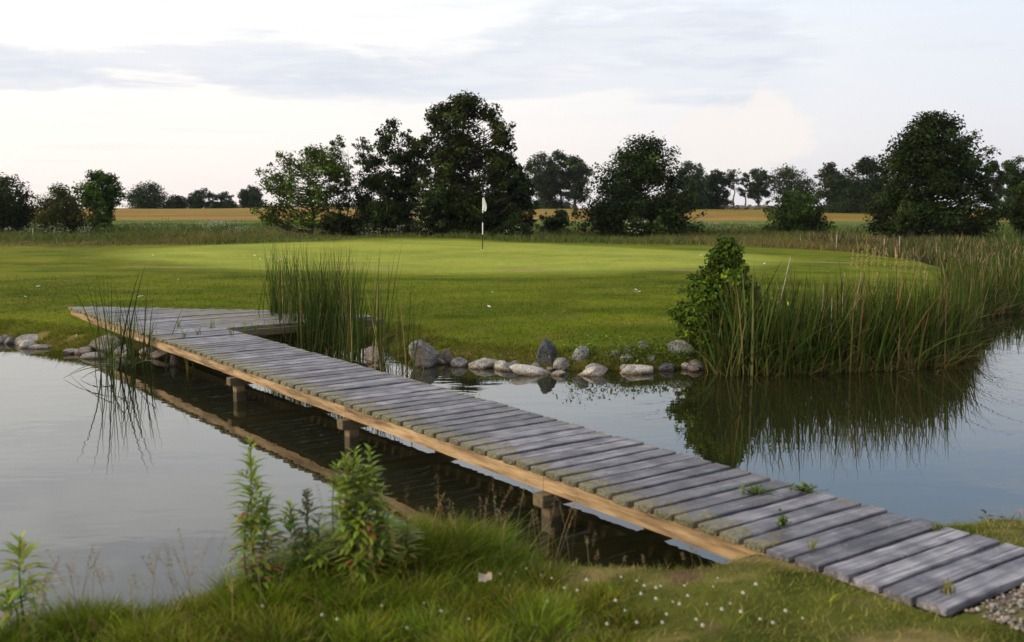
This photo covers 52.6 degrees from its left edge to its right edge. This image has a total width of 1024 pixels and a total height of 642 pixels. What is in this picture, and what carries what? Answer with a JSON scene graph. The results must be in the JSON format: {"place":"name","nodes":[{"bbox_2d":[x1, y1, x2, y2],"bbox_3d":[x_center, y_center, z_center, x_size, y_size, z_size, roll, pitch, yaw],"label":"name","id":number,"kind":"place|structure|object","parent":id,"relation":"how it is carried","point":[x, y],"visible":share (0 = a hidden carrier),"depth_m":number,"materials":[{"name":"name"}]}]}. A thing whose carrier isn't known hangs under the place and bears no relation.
{"place":"outdoors","nodes":[
{"label":"outdoors","id":0,"kind":"place"},
{"bbox_2d":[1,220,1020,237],"bbox_3d":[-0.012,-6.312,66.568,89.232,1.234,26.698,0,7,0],"label":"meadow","id":1,"kind":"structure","parent":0,"point":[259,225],"depth_m":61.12,"materials":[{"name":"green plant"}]},
{"bbox_2d":[0,259,1023,631],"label":"water","id":2,"kind":"structure","parent":0,"point":[122,469],"depth_m":9.70,"materials":[{"name":"liquid"}]},
{"bbox_2d":[67,264,145,371],"bbox_3d":[-5.358,0.081,14.046,0.905,1.684,0.928,7,10,44],"label":"reed clump","id":3,"kind":"object","parent":2,"relation":"in","point":[111,353],"visible":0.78,"depth_m":14.04,"materials":[{"name":"green plant"}]},
{"bbox_2d":[64,339,152,378],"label":"reed leaf","id":4,"kind":"object","parent":2,"relation":"on","point":[108,364],"visible":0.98,"depth_m":13.42,"materials":[{"name":"green plant"}]},
{"bbox_2d":[97,277,185,368],"bbox_3d":[-5.438,0.152,14.184,2.382,1.510,0.774,-1,7,-11],"label":"reed clump","id":5,"kind":"object","parent":2,"relation":"in","point":[131,349],"visible":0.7,"depth_m":14.24,"materials":[{"name":"green plant"}]},
{"bbox_2d":[364,346,384,364],"bbox_3d":[-1.939,0.528,14.606,0.291,0.361,0.196,5,8,33],"label":"stone","id":6,"kind":"object","parent":2,"relation":"in","point":[367,353],"visible":0.48,"depth_m":14.54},
{"bbox_2d":[696,323,708,369],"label":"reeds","id":7,"kind":"object","parent":2,"relation":"on","point":[700,352],"visible":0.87,"depth_m":14.12,"materials":[{"name":"green plant"}]},
{"bbox_2d":[0,207,1023,641],"bbox_3d":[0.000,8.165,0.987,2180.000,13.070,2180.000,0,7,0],"label":"ground","id":8,"kind":"structure","parent":0,"point":[424,261],"depth_m":22.09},
{"bbox_2d":[0,172,43,233],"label":"broadleaf tree","id":9,"kind":"object","parent":8,"relation":"on","point":[17,213],"visible":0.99,"depth_m":59.07,"materials":[{"name":"green plant"}]},
{"bbox_2d":[0,586,45,634],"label":"loosestrife","id":10,"kind":"object","parent":8,"relation":"on","point":[8,593],"visible":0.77,"depth_m":4.88,"materials":[{"name":"green plant"}]},
{"bbox_2d":[14,334,37,344],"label":"stone","id":11,"kind":"object","parent":8,"relation":"on","point":[21,339],"visible":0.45,"depth_m":16.52,"materials":[{"name":"grey stone"}]},
{"bbox_2d":[19,340,35,347],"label":"stone","id":12,"kind":"object","parent":8,"relation":"on","point":[25,343],"visible":0.64,"depth_m":16.18,"materials":[{"name":"stone"}]},
{"bbox_2d":[0,531,61,631],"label":"loosestrife","id":13,"kind":"object","parent":8,"relation":"on","point":[19,549],"visible":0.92,"depth_m":4.87,"materials":[{"name":"green plant"}]},
{"bbox_2d":[27,344,52,348],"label":"stone","id":14,"kind":"object","parent":8,"relation":"on","point":[42,346],"visible":0.99,"depth_m":16.09,"materials":[{"name":"grey stone"}]},
{"bbox_2d":[29,183,95,233],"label":"hawthorn bush","id":15,"kind":"object","parent":8,"relation":"on","point":[62,206],"visible":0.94,"depth_m":57.27,"materials":[{"name":"green plant"}]},
{"bbox_2d":[74,347,93,353],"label":"stone","id":16,"kind":"object","parent":8,"relation":"on","point":[82,350],"visible":0.63,"depth_m":15.56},
{"bbox_2d":[80,352,105,358],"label":"stone","id":17,"kind":"object","parent":8,"relation":"on","point":[90,355],"visible":0.67,"depth_m":15.10,"materials":[{"name":"grey stone"}]},
{"bbox_2d":[71,169,128,229],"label":"round headed tree","id":18,"kind":"object","parent":8,"relation":"on","point":[108,191],"visible":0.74,"depth_m":61.07,"materials":[{"name":"green plant"}]},
{"bbox_2d":[93,197,109,234],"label":"willow sapling","id":19,"kind":"object","parent":8,"relation":"on","point":[102,227],"visible":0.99,"depth_m":55.62,"materials":[{"name":"green plant"}]},
{"bbox_2d":[89,334,125,351],"bbox_3d":[-6.103,0.380,15.753,0.644,0.402,0.385,1,7,5],"label":"stone","id":20,"kind":"object","parent":8,"relation":"on","point":[92,345],"visible":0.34,"depth_m":15.60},
{"bbox_2d":[119,180,171,208],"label":"broadleaf tree","id":21,"kind":"object","parent":8,"relation":"on","point":[144,198],"visible":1,"depth_m":175.48,"materials":[{"name":"green plant"}]},
{"bbox_2d":[150,349,171,358],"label":"stone","id":22,"kind":"object","parent":8,"relation":"on","point":[160,354],"visible":0.53,"depth_m":15.13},
{"bbox_2d":[163,194,187,208],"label":"hedge bush","id":23,"kind":"object","parent":8,"relation":"on","point":[175,202],"visible":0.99,"depth_m":176.38,"materials":[{"name":"green plant"}]},
{"bbox_2d":[183,187,214,208],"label":"broadleaf tree","id":24,"kind":"object","parent":8,"relation":"on","point":[195,200],"visible":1,"depth_m":176.02,"materials":[{"name":"green plant"}]},
{"bbox_2d":[210,191,237,207],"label":"hedge bush","id":25,"kind":"object","parent":8,"relation":"on","point":[228,203],"visible":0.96,"depth_m":176.06,"materials":[{"name":"green plant"}]},
{"bbox_2d":[221,436,281,587],"bbox_3d":[-1.320,0.997,5.247,0.306,0.837,0.323,0,7,0],"label":"loosestrife","id":26,"kind":"object","parent":8,"relation":"on","point":[250,463],"visible":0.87,"depth_m":5.22,"materials":[{"name":"green plant"}]},
{"bbox_2d":[226,475,278,593],"bbox_3d":[-1.309,1.093,5.235,0.283,0.650,0.276,0,7,0],"label":"loosestrife","id":27,"kind":"object","parent":8,"relation":"on","point":[255,484],"visible":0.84,"depth_m":5.21,"materials":[{"name":"green plant"}]},
{"bbox_2d":[237,184,267,207],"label":"broadleaf tree","id":28,"kind":"object","parent":8,"relation":"on","point":[251,197],"visible":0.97,"depth_m":173.90,"materials":[{"name":"green plant"}]},
{"bbox_2d":[236,492,290,593],"bbox_3d":[-1.263,1.143,5.279,0.297,0.540,0.271,0,7,0],"label":"loosestrife","id":29,"kind":"object","parent":8,"relation":"on","point":[265,523],"visible":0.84,"depth_m":5.24,"materials":[{"name":"green plant"}]},
{"bbox_2d":[220,238,308,343],"bbox_3d":[-3.796,-0.529,16.820,2.376,1.838,2.140,2,7,19],"label":"reed clump","id":30,"kind":"object","parent":8,"relation":"on","point":[273,303],"visible":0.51,"depth_m":16.95,"materials":[{"name":"green plant"}]},
{"bbox_2d":[268,497,312,585],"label":"loosestrife","id":31,"kind":"object","parent":8,"relation":"on","point":[291,520],"visible":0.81,"depth_m":5.34,"materials":[{"name":"green plant"}]},
{"bbox_2d":[250,143,353,236],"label":"maple tree","id":32,"kind":"object","parent":8,"relation":"on","point":[313,166],"visible":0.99,"depth_m":50.16,"materials":[{"name":"green plant"}]},
{"bbox_2d":[282,488,330,583],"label":"loosestrife","id":33,"kind":"object","parent":8,"relation":"on","point":[307,508],"visible":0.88,"depth_m":5.31,"materials":[{"name":"green plant"}]},
{"bbox_2d":[298,511,336,585],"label":"loosestrife","id":34,"kind":"object","parent":8,"relation":"on","point":[321,557],"visible":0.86,"depth_m":5.32,"materials":[{"name":"green plant"}]},
{"bbox_2d":[259,238,394,355],"bbox_3d":[-3.147,-0.301,16.037,2.442,1.964,3.402,5,8,35],"label":"reed clump","id":35,"kind":"object","parent":8,"relation":"on","point":[318,313],"visible":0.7,"depth_m":15.78,"materials":[{"name":"green plant"}]},
{"bbox_2d":[322,135,357,235],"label":"birch tree","id":36,"kind":"object","parent":8,"relation":"on","point":[346,190],"visible":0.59,"depth_m":52.40,"materials":[{"name":"green plant"}]},
{"bbox_2d":[317,212,363,236],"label":"hawthorn bush","id":37,"kind":"object","parent":8,"relation":"on","point":[328,227],"visible":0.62,"depth_m":52.84,"materials":[{"name":"green plant"}]},
{"bbox_2d":[320,461,369,582],"bbox_3d":[-0.847,1.064,5.338,0.290,0.691,0.270,0,7,0],"label":"loosestrife","id":38,"kind":"object","parent":8,"relation":"on","point":[343,528],"visible":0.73,"depth_m":5.30,"materials":[{"name":"green plant"}]},
{"bbox_2d":[325,451,376,582],"bbox_3d":[-0.821,1.038,5.321,0.276,0.745,0.267,0,7,0],"label":"loosestrife","id":39,"kind":"object","parent":8,"relation":"on","point":[349,511],"visible":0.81,"depth_m":5.29,"materials":[{"name":"green plant"}]},
{"bbox_2d":[306,254,407,363],"bbox_3d":[-1.835,-0.105,14.759,1.737,1.883,1.938,4,8,29],"label":"reed clump","id":40,"kind":"object","parent":8,"relation":"on","point":[354,320],"visible":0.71,"depth_m":14.82,"materials":[{"name":"green plant"}]},
{"bbox_2d":[333,445,382,586],"bbox_3d":[-0.788,1.019,5.316,0.261,0.785,0.263,6,9,41],"label":"loosestrife","id":41,"kind":"object","parent":8,"relation":"on","point":[357,524],"visible":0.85,"depth_m":5.29,"materials":[{"name":"green plant"}]},
{"bbox_2d":[338,467,381,590],"bbox_3d":[-0.787,1.083,5.313,0.252,0.658,0.270,3,7,22],"label":"loosestrife","id":42,"kind":"object","parent":8,"relation":"on","point":[360,543],"visible":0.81,"depth_m":5.29,"materials":[{"name":"green plant"}]},
{"bbox_2d":[350,136,374,234],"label":"birch tree","id":43,"kind":"object","parent":8,"relation":"on","point":[363,146],"visible":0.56,"depth_m":53.34,"materials":[{"name":"green plant"}]},
{"bbox_2d":[345,443,393,583],"bbox_3d":[-0.736,1.017,5.329,0.278,0.788,0.269,0,7,0],"label":"loosestrife","id":44,"kind":"object","parent":8,"relation":"on","point":[370,479],"visible":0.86,"depth_m":5.30,"materials":[{"name":"green plant"}]},
{"bbox_2d":[359,477,399,579],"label":"loosestrife","id":45,"kind":"object","parent":8,"relation":"on","point":[379,553],"visible":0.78,"depth_m":5.33,"materials":[{"name":"green plant"}]},
{"bbox_2d":[349,197,414,236],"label":"hawthorn bush","id":46,"kind":"object","parent":8,"relation":"on","point":[386,216],"visible":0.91,"depth_m":49.65,"materials":[{"name":"green plant"}]},
{"bbox_2d":[341,240,433,370],"bbox_3d":[-1.706,-0.028,13.568,1.365,2.014,2.566,3,7,22],"label":"reed clump","id":47,"kind":"object","parent":8,"relation":"on","point":[376,315],"visible":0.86,"depth_m":14.04,"materials":[{"name":"green plant"}]},
{"bbox_2d":[365,503,410,583],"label":"loosestrife","id":48,"kind":"object","parent":8,"relation":"on","point":[384,538],"visible":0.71,"depth_m":5.36,"materials":[{"name":"green plant"}]},
{"bbox_2d":[345,117,437,235],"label":"alder tree","id":49,"kind":"object","parent":8,"relation":"on","point":[377,182],"visible":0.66,"depth_m":50.87,"materials":[{"name":"green plant"}]},
{"bbox_2d":[389,515,427,581],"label":"loosestrife","id":50,"kind":"object","parent":8,"relation":"on","point":[414,538],"visible":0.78,"depth_m":5.43,"materials":[{"name":"green plant"}]},
{"bbox_2d":[367,284,467,373],"bbox_3d":[-1.313,0.156,13.877,1.715,1.576,1.564,0,7,0],"label":"reed clump","id":51,"kind":"object","parent":8,"relation":"on","point":[400,334],"visible":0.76,"depth_m":13.92,"materials":[{"name":"green plant"}]},
{"bbox_2d":[409,339,438,367],"bbox_3d":[-1.217,0.508,14.474,0.427,0.521,0.329,4,8,27],"label":"stone","id":52,"kind":"object","parent":8,"relation":"on","point":[430,360],"visible":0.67,"depth_m":14.33,"materials":[{"name":"grey stone"}]},
{"bbox_2d":[4,216,867,236],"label":"cow parsley","id":53,"kind":"object","parent":8,"relation":"on","point":[217,222],"visible":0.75,"depth_m":54.95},
{"bbox_2d":[409,184,473,237],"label":"elder shrub","id":54,"kind":"object","parent":8,"relation":"on","point":[432,204],"visible":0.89,"depth_m":47.80,"materials":[{"name":"green plant"}]},
{"bbox_2d":[440,349,452,364],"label":"stone","id":55,"kind":"object","parent":8,"relation":"on","point":[446,356],"visible":0.76,"depth_m":14.59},
{"bbox_2d":[450,357,467,366],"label":"stone","id":56,"kind":"object","parent":8,"relation":"on","point":[458,362],"visible":0.91,"depth_m":14.39,"materials":[{"name":"grey stone"}]},
{"bbox_2d":[0,273,942,370],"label":"lawn grass","id":57,"kind":"structure","parent":8,"relation":"on","point":[434,336],"depth_m":17.17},
{"bbox_2d":[667,234,768,356],"bbox_3d":[2.921,-0.324,14.637,1.438,1.811,1.198,0,7,0],"label":"alder bush","id":58,"kind":"object","parent":57,"relation":"on","point":[722,257],"visible":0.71,"depth_m":14.41,"materials":[{"name":"green plant"}]},
{"bbox_2d":[411,89,536,237],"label":"alder tree","id":59,"kind":"object","parent":8,"relation":"on","point":[451,161],"visible":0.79,"depth_m":49.02,"materials":[{"name":"green plant"}]},
{"bbox_2d":[447,193,510,234],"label":"hawthorn bush","id":60,"kind":"object","parent":8,"relation":"on","point":[490,219],"visible":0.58,"depth_m":48.30,"materials":[{"name":"green plant"}]},
{"bbox_2d":[468,358,496,368],"bbox_3d":[-0.409,0.611,14.343,0.414,0.203,0.275,-1,7,-10],"label":"stone","id":61,"kind":"object","parent":8,"relation":"on","point":[482,363],"visible":0.8,"depth_m":14.26,"materials":[{"name":"stone"}]},
{"bbox_2d":[0,473,1023,641],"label":"bank grass","id":62,"kind":"structure","parent":8,"relation":"on","point":[458,556],"depth_m":5.07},
{"bbox_2d":[478,572,491,581],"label":"dead leaf","id":63,"kind":"object","parent":62,"relation":"on","point":[484,577],"visible":1,"depth_m":5.25,"materials":[{"name":"beige plant"}]},
{"bbox_2d":[0,223,1023,253],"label":"rough grass","id":64,"kind":"structure","parent":8,"relation":"on","point":[775,241],"depth_m":42.20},
{"bbox_2d":[493,217,533,238],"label":"bramble bush","id":65,"kind":"object","parent":8,"relation":"on","point":[516,226],"visible":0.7,"depth_m":47.55,"materials":[{"name":"green plant"}]},
{"bbox_2d":[488,151,543,227],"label":"alder tree","id":66,"kind":"object","parent":8,"relation":"on","point":[523,178],"visible":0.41,"depth_m":51.12,"materials":[{"name":"green plant"}]},
{"bbox_2d":[509,364,550,375],"bbox_3d":[0.252,0.667,13.799,0.588,0.211,0.257,-1,7,-11],"label":"stone","id":67,"kind":"object","parent":8,"relation":"on","point":[523,369],"visible":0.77,"depth_m":13.69,"materials":[{"name":"stone"}]},
{"bbox_2d":[522,151,567,208],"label":"oak tree","id":68,"kind":"object","parent":8,"relation":"on","point":[546,180],"visible":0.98,"depth_m":169.41,"materials":[{"name":"green plant"}]},
{"bbox_2d":[68,306,1023,616],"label":"footbridge","id":69,"kind":"object","parent":8,"relation":"on","point":[702,504],"visible":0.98,"depth_m":7.28,"materials":[{"name":"grey wood"}]},
{"bbox_2d":[739,483,776,495],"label":"deck weed","id":70,"kind":"object","parent":69,"relation":"on","point":[754,490],"visible":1,"depth_m":6.72,"materials":[{"name":"green plant"}]},
{"bbox_2d":[776,508,790,528],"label":"deck weed","id":71,"kind":"object","parent":69,"relation":"on","point":[782,522],"visible":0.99,"depth_m":6.05,"materials":[{"name":"green plant"}]},
{"bbox_2d":[789,481,827,492],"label":"deck weed","id":72,"kind":"object","parent":69,"relation":"on","point":[805,487],"visible":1,"depth_m":6.77,"materials":[{"name":"green plant"}]},
{"bbox_2d":[938,573,956,594],"bbox_3d":[2.112,1.280,5.041,0.083,0.089,0.112,6,9,40],"label":"grass sprout","id":73,"kind":"object","parent":69,"relation":"on","point":[946,588],"depth_m":5.04,"materials":[{"name":"green plant"}]},
{"bbox_2d":[536,339,556,363],"bbox_3d":[0.484,0.459,14.367,0.298,0.426,0.232,1,7,10],"label":"stone","id":74,"kind":"object","parent":8,"relation":"on","point":[546,348],"visible":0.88,"depth_m":14.28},
{"bbox_2d":[534,208,571,234],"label":"elder shrub","id":75,"kind":"object","parent":8,"relation":"on","point":[557,221],"visible":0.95,"depth_m":56.46,"materials":[{"name":"green plant"}]},
{"bbox_2d":[536,197,577,208],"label":"hedge bush","id":76,"kind":"object","parent":8,"relation":"on","point":[563,205],"visible":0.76,"depth_m":170.90,"materials":[{"name":"green plant"}]},
{"bbox_2d":[551,149,570,207],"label":"oak tree","id":77,"kind":"object","parent":8,"relation":"on","point":[559,158],"visible":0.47,"depth_m":171.55,"materials":[{"name":"green plant"}]},
{"bbox_2d":[553,358,569,369],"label":"stone","id":78,"kind":"object","parent":8,"relation":"on","point":[560,363],"visible":0.84,"depth_m":14.12,"materials":[{"name":"grey stone"}]},
{"bbox_2d":[558,154,594,208],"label":"oak tree","id":79,"kind":"object","parent":8,"relation":"on","point":[579,173],"visible":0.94,"depth_m":169.74,"materials":[{"name":"green plant"}]},
{"bbox_2d":[571,346,588,360],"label":"stone","id":80,"kind":"object","parent":8,"relation":"on","point":[576,356],"visible":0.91,"depth_m":14.24,"materials":[{"name":"grey stone"}]},
{"bbox_2d":[577,366,607,375],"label":"stone","id":81,"kind":"object","parent":8,"relation":"on","point":[596,371],"visible":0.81,"depth_m":13.66,"materials":[{"name":"stone"}]},
{"bbox_2d":[623,215,650,237],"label":"elder shrub","id":82,"kind":"object","parent":8,"relation":"on","point":[632,224],"visible":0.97,"depth_m":50.13,"materials":[{"name":"green plant"}]},
{"bbox_2d":[620,364,653,373],"bbox_3d":[1.665,0.663,13.873,0.477,0.155,0.206,0,7,-4],"label":"stone","id":83,"kind":"object","parent":8,"relation":"on","point":[638,369],"visible":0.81,"depth_m":13.81,"materials":[{"name":"stone"}]},
{"bbox_2d":[570,131,706,236],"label":"alder tree","id":84,"kind":"object","parent":8,"relation":"on","point":[625,198],"visible":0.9,"depth_m":53.55,"materials":[{"name":"green plant"}]},
{"bbox_2d":[653,215,663,236],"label":"willow sapling","id":85,"kind":"object","parent":8,"relation":"on","point":[657,229],"visible":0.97,"depth_m":49.77,"materials":[{"name":"green plant"}]},
{"bbox_2d":[657,363,675,370],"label":"stone","id":86,"kind":"object","parent":8,"relation":"on","point":[669,367],"visible":0.77,"depth_m":14.05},
{"bbox_2d":[667,340,694,355],"bbox_3d":[2.374,0.392,14.513,0.374,0.243,0.296,-3,7,-22],"label":"stone","id":87,"kind":"object","parent":8,"relation":"on","point":[684,342],"visible":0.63,"depth_m":14.46,"materials":[{"name":"grey stone"}]},
{"bbox_2d":[674,160,716,203],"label":"oak tree","id":88,"kind":"object","parent":8,"relation":"on","point":[697,173],"visible":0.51,"depth_m":165.26,"materials":[{"name":"green plant"}]},
{"bbox_2d":[687,194,734,208],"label":"hedge bush","id":89,"kind":"object","parent":8,"relation":"on","point":[710,204],"visible":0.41,"depth_m":167.67,"materials":[{"name":"green plant"}]},
{"bbox_2d":[706,169,731,204],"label":"oak tree","id":90,"kind":"object","parent":8,"relation":"on","point":[720,179],"visible":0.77,"depth_m":167.85,"materials":[{"name":"green plant"}]},
{"bbox_2d":[723,169,744,205],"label":"pine tree","id":91,"kind":"object","parent":8,"relation":"on","point":[732,175],"visible":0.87,"depth_m":170.01,"materials":[{"name":"green plant"}]},
{"bbox_2d":[735,172,753,205],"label":"pine tree","id":92,"kind":"object","parent":8,"relation":"on","point":[742,192],"visible":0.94,"depth_m":170.49,"materials":[{"name":"green plant"}]},
{"bbox_2d":[744,167,771,205],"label":"oak tree","id":93,"kind":"object","parent":8,"relation":"on","point":[755,190],"visible":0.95,"depth_m":168.01,"materials":[{"name":"green plant"}]},
{"bbox_2d":[704,205,830,210],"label":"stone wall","id":94,"kind":"structure","parent":8,"relation":"on","point":[743,207],"depth_m":164.00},
{"bbox_2d":[758,163,820,204],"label":"pine tree","id":95,"kind":"object","parent":8,"relation":"on","point":[786,175],"visible":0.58,"depth_m":165.38,"materials":[{"name":"green plant"}]},
{"bbox_2d":[758,189,837,232],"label":"beech tree","id":96,"kind":"object","parent":8,"relation":"on","point":[795,205],"visible":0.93,"depth_m":59.08,"materials":[{"name":"green plant"}]},
{"bbox_2d":[616,251,1023,380],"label":"reed bed","id":97,"kind":"object","parent":8,"relation":"on","point":[933,332],"visible":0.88,"depth_m":14.11,"materials":[{"name":"green plant"}]},
{"bbox_2d":[809,161,854,204],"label":"oak tree","id":98,"kind":"object","parent":8,"relation":"on","point":[832,177],"visible":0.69,"depth_m":136.30,"materials":[{"name":"green plant"}]},
{"bbox_2d":[821,188,895,213],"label":"hedge bush","id":99,"kind":"object","parent":8,"relation":"on","point":[838,206],"visible":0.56,"depth_m":130.32,"materials":[{"name":"green plant"}]},
{"bbox_2d":[836,155,890,212],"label":"oak tree","id":100,"kind":"object","parent":8,"relation":"on","point":[868,167],"visible":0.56,"depth_m":131.72,"materials":[{"name":"green plant"}]},
{"bbox_2d":[892,196,919,237],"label":"willow sapling","id":101,"kind":"object","parent":8,"relation":"on","point":[903,212],"visible":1,"depth_m":44.68,"materials":[{"name":"green plant"}]},
{"bbox_2d":[800,228,1023,276],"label":"reeds","id":102,"kind":"object","parent":8,"relation":"on","point":[1002,248],"visible":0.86,"depth_m":39.48,"materials":[{"name":"green plant"}]},
{"bbox_2d":[862,109,1014,238],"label":"alder tree","id":103,"kind":"object","parent":8,"relation":"on","point":[923,152],"visible":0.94,"depth_m":46.65,"materials":[{"name":"green plant"}]},
{"bbox_2d":[984,159,1007,222],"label":"oak tree","id":104,"kind":"object","parent":8,"relation":"on","point":[999,172],"visible":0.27,"depth_m":86.79,"materials":[{"name":"green plant"}]},
{"bbox_2d":[991,155,1023,221],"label":"oak tree","id":105,"kind":"object","parent":8,"relation":"on","point":[1015,176],"visible":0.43,"depth_m":82.91,"materials":[{"name":"green plant"}]},
{"bbox_2d":[996,181,1023,235],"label":"oak tree","id":106,"kind":"object","parent":8,"relation":"on","point":[1016,205],"visible":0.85,"depth_m":51.55,"materials":[{"name":"green plant"}]},
{"bbox_2d":[0,0,1023,207],"label":"sky","id":107,"kind":"structure","parent":0,"point":[182,96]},
{"bbox_2d":[994,588,1023,609],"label":"gravel path","id":108,"kind":"structure","parent":0,"point":[1006,598],"depth_m":5.05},
{"bbox_2d":[964,583,1023,631],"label":"gravel","id":109,"kind":"structure","parent":108,"relation":"on","point":[1003,619],"depth_m":4.91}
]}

